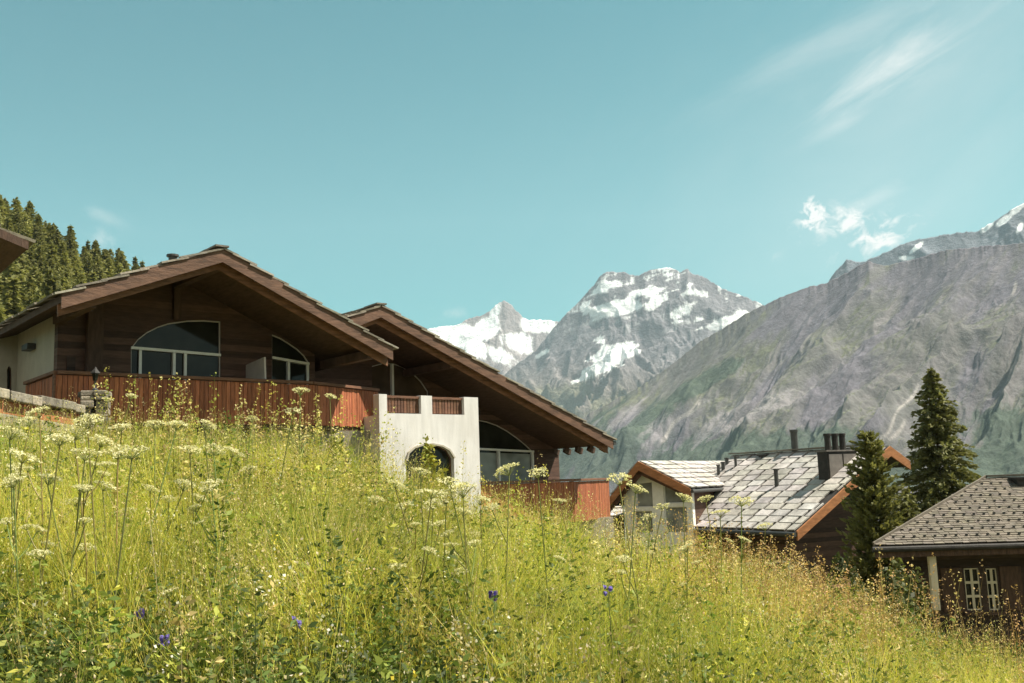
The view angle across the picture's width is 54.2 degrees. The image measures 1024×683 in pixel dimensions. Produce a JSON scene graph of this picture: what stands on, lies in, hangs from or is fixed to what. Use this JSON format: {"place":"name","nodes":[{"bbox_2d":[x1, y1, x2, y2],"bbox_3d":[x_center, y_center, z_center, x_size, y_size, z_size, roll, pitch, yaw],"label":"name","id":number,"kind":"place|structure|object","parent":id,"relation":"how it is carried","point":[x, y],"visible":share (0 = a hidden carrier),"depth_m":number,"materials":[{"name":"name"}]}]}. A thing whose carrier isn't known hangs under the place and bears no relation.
{"place":"outdoors","nodes":[
{"label":"outdoors","id":0,"kind":"place"},
{"bbox_2d":[427,300,557,375],"bbox_3d":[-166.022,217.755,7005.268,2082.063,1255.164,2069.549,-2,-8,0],"label":"snowy mountain","id":1,"kind":"structure","parent":0,"point":[504,337],"depth_m":7560.65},
{"bbox_2d":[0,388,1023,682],"bbox_3d":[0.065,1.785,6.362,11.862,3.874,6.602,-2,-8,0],"label":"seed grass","id":2,"kind":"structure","parent":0,"point":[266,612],"depth_m":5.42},
{"bbox_2d":[0,0,1023,328],"label":"sky","id":3,"kind":"structure","parent":0,"point":[440,163],"materials":[{"name":"blue"}]},
{"bbox_2d":[504,267,762,417],"bbox_3d":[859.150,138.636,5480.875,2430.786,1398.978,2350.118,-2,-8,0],"label":"rocky mountain","id":4,"kind":"structure","parent":0,"point":[611,336],"depth_m":6005.74,"materials":[{"name":"stone"}]},
{"bbox_2d":[558,243,1023,546],"bbox_3d":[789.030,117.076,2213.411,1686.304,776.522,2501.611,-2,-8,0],"label":"mountain slope","id":5,"kind":"structure","parent":0,"point":[856,349],"depth_m":2288.73,"materials":[{"name":"stone"}]},
{"bbox_2d":[829,203,1023,280],"bbox_3d":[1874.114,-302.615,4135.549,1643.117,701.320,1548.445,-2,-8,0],"label":"ridge","id":6,"kind":"structure","parent":0,"point":[1007,228],"depth_m":4427.72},
{"bbox_3d":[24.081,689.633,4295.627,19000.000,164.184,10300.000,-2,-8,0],"label":"ground","id":7,"kind":"structure","parent":0,"visible":0},
{"bbox_2d":[0,425,28,621],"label":"umbel plant","id":8,"kind":"object","parent":7,"relation":"on","point":[14,432],"visible":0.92,"depth_m":4.99,"materials":[{"name":"green plant"}]},
{"bbox_2d":[0,224,35,273],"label":"chalet","id":9,"kind":"object","parent":7,"relation":"on","point":[14,246],"visible":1,"depth_m":14.42,"materials":[{"name":"brown wood"}]},
{"bbox_2d":[0,447,42,642],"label":"umbel plant","id":10,"kind":"object","parent":7,"relation":"on","point":[32,458],"visible":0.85,"depth_m":4.65,"materials":[{"name":"green plant"}]},
{"bbox_2d":[5,415,38,560],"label":"umbel plant","id":11,"kind":"object","parent":7,"relation":"on","point":[26,421],"visible":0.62,"depth_m":5.40,"materials":[{"name":"green plant"}]},
{"bbox_2d":[0,476,46,627],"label":"umbel plant","id":12,"kind":"object","parent":7,"relation":"on","point":[5,585],"visible":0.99,"depth_m":4.33,"materials":[{"name":"green plant"}]},
{"bbox_2d":[9,405,49,593],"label":"umbel plant","id":13,"kind":"object","parent":7,"relation":"on","point":[34,410],"visible":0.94,"depth_m":4.97,"materials":[{"name":"green plant"}]},
{"bbox_2d":[0,433,73,663],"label":"umbel plant","id":14,"kind":"object","parent":7,"relation":"on","point":[35,564],"visible":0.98,"depth_m":4.28,"materials":[{"name":"green plant"}]},
{"bbox_2d":[0,388,84,452],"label":"stone wall","id":15,"kind":"structure","parent":7,"relation":"on","point":[32,400],"depth_m":16.60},
{"bbox_2d":[12,548,85,672],"bbox_3d":[-1.853,1.281,4.001,0.292,0.889,0.207,1,-9,-20],"label":"umbel plant","id":16,"kind":"object","parent":7,"relation":"on","point":[47,551],"visible":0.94,"depth_m":4.07,"materials":[{"name":"green plant"}]},
{"bbox_2d":[36,472,96,645],"bbox_3d":[-2.032,1.145,4.583,0.276,1.087,0.211,-2,-8,0],"label":"umbel plant","id":17,"kind":"object","parent":7,"relation":"on","point":[48,484],"visible":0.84,"depth_m":4.59,"materials":[{"name":"green plant"}]},
{"bbox_2d":[64,413,103,637],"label":"umbel plant","id":18,"kind":"object","parent":7,"relation":"on","point":[94,420],"visible":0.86,"depth_m":4.65,"materials":[{"name":"green plant"}]},
{"bbox_2d":[65,447,103,654],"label":"umbel plant","id":19,"kind":"object","parent":7,"relation":"on","point":[84,457],"visible":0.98,"depth_m":4.44,"materials":[{"name":"green plant"}]},
{"bbox_2d":[58,427,116,650],"bbox_3d":[-1.924,1.035,4.562,0.232,1.304,0.304,6,-11,-45],"label":"umbel plant","id":20,"kind":"object","parent":7,"relation":"on","point":[88,486],"visible":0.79,"depth_m":4.62,"materials":[{"name":"green plant"}]},
{"bbox_2d":[61,434,116,617],"bbox_3d":[-2.075,1.060,4.882,0.227,1.219,0.321,-2,-8,0],"label":"umbel plant","id":21,"kind":"object","parent":7,"relation":"on","point":[94,464],"visible":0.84,"depth_m":4.97,"materials":[{"name":"green plant"}]},
{"bbox_2d":[78,390,111,446],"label":"stone pillar","id":22,"kind":"structure","parent":7,"relation":"on","point":[87,398],"depth_m":19.04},
{"bbox_2d":[78,423,131,565],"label":"umbel plant","id":23,"kind":"object","parent":7,"relation":"on","point":[116,426],"visible":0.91,"depth_m":5.46,"materials":[{"name":"green plant"}]},
{"bbox_2d":[93,480,124,596],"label":"umbel plant","id":24,"kind":"object","parent":7,"relation":"on","point":[105,484],"visible":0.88,"depth_m":4.94,"materials":[{"name":"green plant"}]},
{"bbox_2d":[101,445,149,680],"bbox_3d":[-1.565,1.082,4.067,0.271,1.315,0.245,-2,-8,0],"label":"umbel plant","id":25,"kind":"object","parent":7,"relation":"on","point":[136,451],"visible":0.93,"depth_m":4.17,"materials":[{"name":"green plant"}]},
{"bbox_2d":[101,444,159,588],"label":"umbel plant","id":26,"kind":"object","parent":7,"relation":"on","point":[113,449],"visible":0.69,"depth_m":4.93,"materials":[{"name":"green plant"}]},
{"bbox_2d":[143,420,165,530],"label":"umbel plant","id":27,"kind":"object","parent":7,"relation":"on","point":[151,422],"visible":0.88,"depth_m":5.88,"materials":[{"name":"green plant"}]},
{"bbox_2d":[158,634,169,675],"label":"bellflower","id":28,"kind":"object","parent":7,"relation":"on","point":[161,638],"visible":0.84,"depth_m":3.88,"materials":[{"name":"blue plant"}]},
{"bbox_2d":[143,420,187,580],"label":"umbel plant","id":29,"kind":"object","parent":7,"relation":"on","point":[174,422],"visible":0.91,"depth_m":5.36,"materials":[{"name":"green plant"}]},
{"bbox_2d":[151,478,195,583],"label":"umbel plant","id":30,"kind":"object","parent":7,"relation":"on","point":[178,482],"visible":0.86,"depth_m":5.38,"materials":[{"name":"green plant"}]},
{"bbox_2d":[178,445,214,577],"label":"umbel plant","id":31,"kind":"object","parent":7,"relation":"on","point":[191,451],"visible":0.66,"depth_m":5.38,"materials":[{"name":"green plant"}]},
{"bbox_2d":[0,244,398,469],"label":"chalet","id":32,"kind":"object","parent":7,"relation":"on","point":[232,320],"visible":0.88,"depth_m":25.94,"materials":[{"name":"brown wood"}]},
{"bbox_2d":[131,320,220,393],"bbox_3d":[-8.796,0.388,26.237,2.469,2.090,0.100,5,-11,-40],"label":"window","id":33,"kind":"structure","parent":32,"relation":"in","point":[186,348],"depth_m":26.35,"materials":[{"name":"clear glass"}]},
{"bbox_2d":[272,335,309,395],"bbox_3d":[-6.279,0.708,28.298,1.227,1.825,0.170,5,-11,-40],"label":"window","id":34,"kind":"structure","parent":32,"relation":"in","point":[288,363],"depth_m":28.30,"materials":[{"name":"black glass"}]},
{"bbox_2d":[186,479,222,612],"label":"umbel plant","id":35,"kind":"object","parent":7,"relation":"on","point":[211,489],"visible":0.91,"depth_m":4.93,"materials":[{"name":"green plant"}]},
{"bbox_2d":[197,419,216,519],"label":"umbel plant","id":36,"kind":"object","parent":7,"relation":"on","point":[209,426],"visible":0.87,"depth_m":5.99,"materials":[{"name":"green plant"}]},
{"bbox_2d":[194,443,240,565],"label":"umbel plant","id":37,"kind":"object","parent":7,"relation":"on","point":[217,453],"visible":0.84,"depth_m":5.37,"materials":[{"name":"green plant"}]},
{"bbox_2d":[203,446,244,537],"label":"umbel plant","id":38,"kind":"object","parent":7,"relation":"on","point":[236,450],"visible":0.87,"depth_m":5.96,"materials":[{"name":"green plant"}]},
{"bbox_2d":[226,464,257,529],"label":"umbel plant","id":39,"kind":"object","parent":7,"relation":"on","point":[248,467],"visible":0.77,"depth_m":6.06,"materials":[{"name":"green plant"}]},
{"bbox_2d":[276,407,301,507],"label":"umbel plant","id":40,"kind":"object","parent":7,"relation":"on","point":[290,409],"visible":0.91,"depth_m":6.66,"materials":[{"name":"green plant"}]},
{"bbox_2d":[284,386,325,495],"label":"umbel plant","id":41,"kind":"object","parent":7,"relation":"on","point":[286,429],"visible":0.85,"depth_m":6.67,"materials":[{"name":"green plant"}]},
{"bbox_2d":[323,393,344,494],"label":"umbel plant","id":42,"kind":"object","parent":7,"relation":"on","point":[330,398],"visible":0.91,"depth_m":7.49,"materials":[{"name":"green plant"}]},
{"bbox_2d":[317,431,356,471],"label":"weed","id":43,"kind":"object","parent":7,"relation":"on","point":[333,445],"visible":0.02,"depth_m":13.82,"materials":[{"name":"green plant"}]},
{"bbox_2d":[83,367,647,608],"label":"flowering weeds","id":44,"kind":"object","parent":7,"relation":"on","point":[237,422],"visible":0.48,"depth_m":7.13,"materials":[{"name":"green plant"}]},
{"bbox_2d":[387,478,424,585],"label":"umbel plant","id":45,"kind":"object","parent":7,"relation":"on","point":[402,485],"visible":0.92,"depth_m":5.38,"materials":[{"name":"green plant"}]},
{"bbox_2d":[388,488,449,679],"bbox_3d":[-0.438,1.251,4.495,0.307,1.167,0.325,-3,-8,10],"label":"umbel plant","id":46,"kind":"object","parent":7,"relation":"on","point":[425,547],"visible":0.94,"depth_m":4.62,"materials":[{"name":"green plant"}]},
{"bbox_2d":[409,467,433,601],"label":"umbel plant","id":47,"kind":"object","parent":7,"relation":"on","point":[423,473],"visible":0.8,"depth_m":5.39,"materials":[{"name":"green plant"}]},
{"bbox_2d":[413,520,446,594],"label":"umbel plant","id":48,"kind":"object","parent":7,"relation":"on","point":[440,521],"visible":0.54,"depth_m":5.40,"materials":[{"name":"green plant"}]},
{"bbox_2d":[421,498,446,600],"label":"umbel plant","id":49,"kind":"object","parent":7,"relation":"on","point":[433,507],"visible":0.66,"depth_m":5.41,"materials":[{"name":"green plant"}]},
{"bbox_2d":[417,435,461,514],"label":"weed","id":50,"kind":"object","parent":7,"relation":"on","point":[429,451],"visible":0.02,"depth_m":11.96,"materials":[{"name":"green plant"}]},
{"bbox_2d":[419,482,476,648],"bbox_3d":[-0.300,1.289,4.836,0.294,1.209,0.159,3,-9,-30],"label":"umbel plant","id":51,"kind":"object","parent":7,"relation":"on","point":[462,496],"visible":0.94,"depth_m":4.91,"materials":[{"name":"green plant"}]},
{"bbox_2d":[432,489,463,632],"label":"umbel plant","id":52,"kind":"object","parent":7,"relation":"on","point":[446,499],"visible":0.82,"depth_m":4.92,"materials":[{"name":"green plant"}]},
{"bbox_2d":[435,477,492,648],"bbox_3d":[-0.174,1.303,4.895,0.300,1.291,0.287,-6,-9,24],"label":"umbel plant","id":53,"kind":"object","parent":7,"relation":"on","point":[473,541],"visible":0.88,"depth_m":4.93,"materials":[{"name":"green plant"}]},
{"bbox_2d":[315,302,616,553],"bbox_3d":[-3.831,4.413,36.542,12.658,8.830,13.160,5,-11,-40],"label":"chalet","id":54,"kind":"object","parent":7,"relation":"on","point":[448,397],"visible":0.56,"depth_m":32.18,"materials":[{"name":"brown wood"}]},
{"bbox_2d":[372,363,427,413],"bbox_3d":[-3.642,1.806,32.581,2.293,2.235,0.130,5,-11,-40],"label":"window","id":55,"kind":"structure","parent":54,"relation":"in","point":[390,380],"depth_m":32.58,"materials":[{"name":"clear glass"}]},
{"bbox_2d":[406,446,451,496],"bbox_3d":[-2.491,3.852,29.380,1.802,1.718,0.080,5,-11,-40],"label":"window","id":56,"kind":"structure","parent":54,"relation":"in","point":[441,453],"depth_m":29.68,"materials":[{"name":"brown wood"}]},
{"bbox_2d":[479,420,534,484],"bbox_3d":[-0.365,4.151,34.927,3.004,2.901,0.130,5,-11,-40],"label":"window","id":57,"kind":"structure","parent":54,"relation":"in","point":[498,447],"depth_m":35.03,"materials":[{"name":"clear glass"}]},
{"bbox_2d":[471,494,507,573],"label":"umbel plant","id":58,"kind":"object","parent":7,"relation":"on","point":[482,498],"visible":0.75,"depth_m":6.03,"materials":[{"name":"green plant"}]},
{"bbox_2d":[484,462,533,646],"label":"umbel plant","id":59,"kind":"object","parent":7,"relation":"on","point":[512,465],"visible":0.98,"depth_m":5.26,"materials":[{"name":"green plant"}]},
{"bbox_2d":[0,418,1023,682],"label":"wildflowers","id":60,"kind":"object","parent":7,"relation":"on","point":[276,584],"visible":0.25,"depth_m":4.74,"materials":[{"name":"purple plant"}]},
{"bbox_2d":[0,401,1023,682],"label":"grass","id":61,"kind":"structure","parent":7,"relation":"on","point":[56,563],"depth_m":5.17,"materials":[{"name":"plant"}]},
{"bbox_2d":[0,407,1023,682],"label":"meadow herbs","id":62,"kind":"object","parent":7,"relation":"on","point":[380,663],"visible":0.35,"depth_m":4.47,"materials":[{"name":"green plant"}]},
{"bbox_2d":[526,467,565,622],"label":"umbel plant","id":63,"kind":"object","parent":7,"relation":"on","point":[543,469],"visible":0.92,"depth_m":5.38,"materials":[{"name":"green plant"}]},
{"bbox_2d":[603,585,614,680],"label":"bellflower","id":64,"kind":"object","parent":7,"relation":"on","point":[610,589],"visible":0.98,"depth_m":4.47,"materials":[{"name":"blue plant"}]},
{"bbox_2d":[611,506,625,553],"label":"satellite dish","id":65,"kind":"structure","parent":7,"relation":"on","point":[618,509],"depth_m":43.75,"materials":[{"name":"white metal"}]},
{"bbox_2d":[606,472,642,673],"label":"umbel plant","id":66,"kind":"object","parent":7,"relation":"on","point":[619,483],"visible":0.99,"depth_m":5.18,"materials":[{"name":"green plant"}]},
{"bbox_2d":[614,482,663,662],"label":"umbel plant","id":67,"kind":"object","parent":7,"relation":"on","point":[635,492],"visible":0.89,"depth_m":5.35,"materials":[{"name":"green plant"}]},
{"bbox_2d":[646,503,667,584],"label":"umbel plant","id":68,"kind":"object","parent":7,"relation":"on","point":[661,508],"visible":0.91,"depth_m":6.75,"materials":[{"name":"green plant"}]},
{"bbox_2d":[610,458,728,575],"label":"house","id":69,"kind":"structure","parent":7,"relation":"on","point":[664,482],"depth_m":41.27,"materials":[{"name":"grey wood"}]},
{"bbox_2d":[635,511,652,532],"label":"window","id":70,"kind":"structure","parent":69,"relation":"in","point":[639,514],"depth_m":41.61,"materials":[{"name":"glass"}]},
{"bbox_2d":[636,482,652,506],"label":"window","id":71,"kind":"structure","parent":69,"relation":"in","point":[646,500],"depth_m":41.69,"materials":[{"name":"glass"}]},
{"bbox_2d":[664,486,684,502],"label":"window","id":72,"kind":"structure","parent":69,"relation":"in","point":[671,496],"depth_m":41.09,"materials":[{"name":"glass"}]},
{"bbox_2d":[665,507,687,532],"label":"window","id":73,"kind":"structure","parent":69,"relation":"in","point":[672,516],"depth_m":40.88,"materials":[{"name":"glass"}]},
{"bbox_2d":[678,543,690,634],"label":"umbel plant","id":74,"kind":"object","parent":7,"relation":"on","point":[683,547],"visible":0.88,"depth_m":5.97,"materials":[{"name":"green plant"}]},
{"bbox_2d":[677,493,711,623],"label":"umbel plant","id":75,"kind":"object","parent":7,"relation":"on","point":[685,497],"visible":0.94,"depth_m":6.38,"materials":[{"name":"green plant"}]},
{"bbox_2d":[698,509,730,605],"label":"umbel plant","id":76,"kind":"object","parent":7,"relation":"on","point":[720,513],"visible":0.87,"depth_m":6.74,"materials":[{"name":"green plant"}]},
{"bbox_2d":[697,495,733,589],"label":"umbel plant","id":77,"kind":"object","parent":7,"relation":"on","point":[708,497],"visible":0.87,"depth_m":7.35,"materials":[{"name":"green plant"}]},
{"bbox_2d":[728,495,753,633],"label":"umbel plant","id":78,"kind":"object","parent":7,"relation":"on","point":[741,505],"visible":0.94,"depth_m":6.24,"materials":[{"name":"green plant"}]},
{"bbox_2d":[693,429,910,600],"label":"house","id":79,"kind":"structure","parent":7,"relation":"on","point":[797,492],"depth_m":38.37,"materials":[{"name":"stone"}]},
{"bbox_2d":[588,487,1023,682],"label":"withered weeds","id":80,"kind":"object","parent":7,"relation":"on","point":[798,577],"visible":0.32,"depth_m":7.11,"materials":[{"name":"yellow plant"}]},
{"bbox_2d":[820,551,879,615],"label":"bush","id":81,"kind":"object","parent":7,"relation":"on","point":[839,560],"visible":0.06,"depth_m":24.28,"materials":[{"name":"green plant"}]},
{"bbox_2d":[836,430,907,601],"bbox_3d":[11.070,6.375,30.309,2.946,7.418,3.008,-2,-8,0],"label":"pine tree","id":82,"kind":"object","parent":7,"relation":"on","point":[873,504],"visible":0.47,"depth_m":30.30,"materials":[{"name":"green plant"}]},
{"bbox_2d":[839,567,923,650],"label":"bush","id":83,"kind":"object","parent":7,"relation":"on","point":[897,587],"visible":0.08,"depth_m":20.81,"materials":[{"name":"green plant"}]},
{"bbox_2d":[873,556,939,662],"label":"bush","id":84,"kind":"object","parent":7,"relation":"on","point":[920,595],"visible":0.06,"depth_m":23.12,"materials":[{"name":"green plant"}]},
{"bbox_2d":[894,488,920,567],"bbox_3d":[14.740,8.981,36.968,4.214,7.109,4.234,-2,-8,0],"label":"spruce tree","id":85,"kind":"object","parent":7,"relation":"on","point":[913,512],"visible":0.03,"depth_m":37.32,"materials":[{"name":"green plant"}]},
{"bbox_2d":[894,367,981,518],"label":"spruce tree","id":86,"kind":"object","parent":7,"relation":"on","point":[937,419],"visible":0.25,"depth_m":42.36,"materials":[{"name":"green plant"}]},
{"bbox_2d":[872,474,1023,673],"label":"house","id":87,"kind":"structure","parent":7,"relation":"on","point":[965,531],"depth_m":26.99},
{"bbox_2d":[964,568,981,609],"bbox_3d":[12.462,6.700,27.073,0.450,1.165,0.061,-3,-8,5],"label":"window","id":88,"kind":"structure","parent":87,"relation":"in","point":[971,576],"depth_m":27.07,"materials":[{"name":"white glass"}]},
{"bbox_2d":[986,568,999,609],"bbox_3d":[12.980,6.689,27.026,0.342,1.160,0.061,-3,-8,5],"label":"window","id":89,"kind":"structure","parent":87,"relation":"in","point":[991,576],"depth_m":27.02,"materials":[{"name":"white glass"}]},
{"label":"hillside","id":90,"kind":"structure","parent":0,"visible":0},
{"bbox_2d":[0,194,10,222],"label":"conifer tree","id":91,"kind":"object","parent":90,"relation":"on","point":[2,210],"visible":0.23,"depth_m":296.60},
{"bbox_2d":[0,274,28,316],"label":"conifer tree","id":92,"kind":"object","parent":90,"relation":"on","point":[12,303],"visible":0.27,"depth_m":142.86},
{"bbox_2d":[0,257,31,298],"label":"conifer tree","id":93,"kind":"object","parent":90,"relation":"on","point":[11,268],"visible":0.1,"depth_m":170.58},
{"bbox_2d":[14,254,33,281],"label":"conifer tree","id":94,"kind":"object","parent":90,"relation":"on","point":[22,261],"visible":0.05,"depth_m":185.83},
{"bbox_2d":[21,214,32,234],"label":"conifer tree","id":95,"kind":"object","parent":90,"relation":"on","point":[25,220],"visible":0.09,"depth_m":279.69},
{"bbox_2d":[19,273,37,302],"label":"conifer tree","id":96,"kind":"object","parent":90,"relation":"on","point":[31,283],"visible":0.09,"depth_m":156.19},
{"bbox_2d":[28,270,43,297],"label":"conifer tree","id":97,"kind":"object","parent":90,"relation":"on","point":[38,279],"visible":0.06,"depth_m":168.88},
{"bbox_2d":[33,244,45,268],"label":"conifer tree","id":98,"kind":"object","parent":90,"relation":"on","point":[39,256],"visible":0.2,"depth_m":226.45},
{"bbox_2d":[31,213,47,252],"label":"conifer tree","id":99,"kind":"object","parent":90,"relation":"on","point":[37,222],"visible":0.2,"depth_m":307.25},
{"bbox_2d":[39,267,57,295],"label":"conifer tree","id":100,"kind":"object","parent":90,"relation":"on","point":[46,276],"visible":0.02,"depth_m":160.89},
{"bbox_2d":[41,255,58,288],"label":"conifer tree","id":101,"kind":"object","parent":90,"relation":"on","point":[49,262],"visible":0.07,"depth_m":203.73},
{"bbox_2d":[40,273,61,296],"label":"conifer tree","id":102,"kind":"object","parent":90,"relation":"on","point":[52,286],"visible":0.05,"depth_m":141.60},
{"bbox_2d":[45,243,60,262],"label":"conifer tree","id":103,"kind":"object","parent":90,"relation":"on","point":[53,250],"visible":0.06,"depth_m":232.11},
{"bbox_2d":[50,229,66,247],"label":"conifer tree","id":104,"kind":"object","parent":90,"relation":"on","point":[57,238],"visible":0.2,"depth_m":275.06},
{"bbox_2d":[57,240,70,264],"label":"conifer tree","id":105,"kind":"object","parent":90,"relation":"on","point":[62,248],"visible":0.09,"depth_m":254.66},
{"bbox_2d":[58,252,76,285],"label":"conifer tree","id":106,"kind":"object","parent":90,"relation":"on","point":[65,260],"visible":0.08,"depth_m":227.47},
{"bbox_2d":[65,232,78,255],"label":"conifer tree","id":107,"kind":"object","parent":90,"relation":"on","point":[70,243],"visible":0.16,"depth_m":307.54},
{"bbox_2d":[89,240,101,259],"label":"conifer tree","id":108,"kind":"object","parent":90,"relation":"on","point":[94,249],"visible":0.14,"depth_m":310.89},
{"bbox_2d":[87,254,109,277],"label":"conifer tree","id":109,"kind":"object","parent":90,"relation":"on","point":[97,261],"visible":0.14,"depth_m":256.63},
{"bbox_2d":[103,257,115,277],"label":"conifer tree","id":110,"kind":"object","parent":90,"relation":"on","point":[108,267],"visible":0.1,"depth_m":262.18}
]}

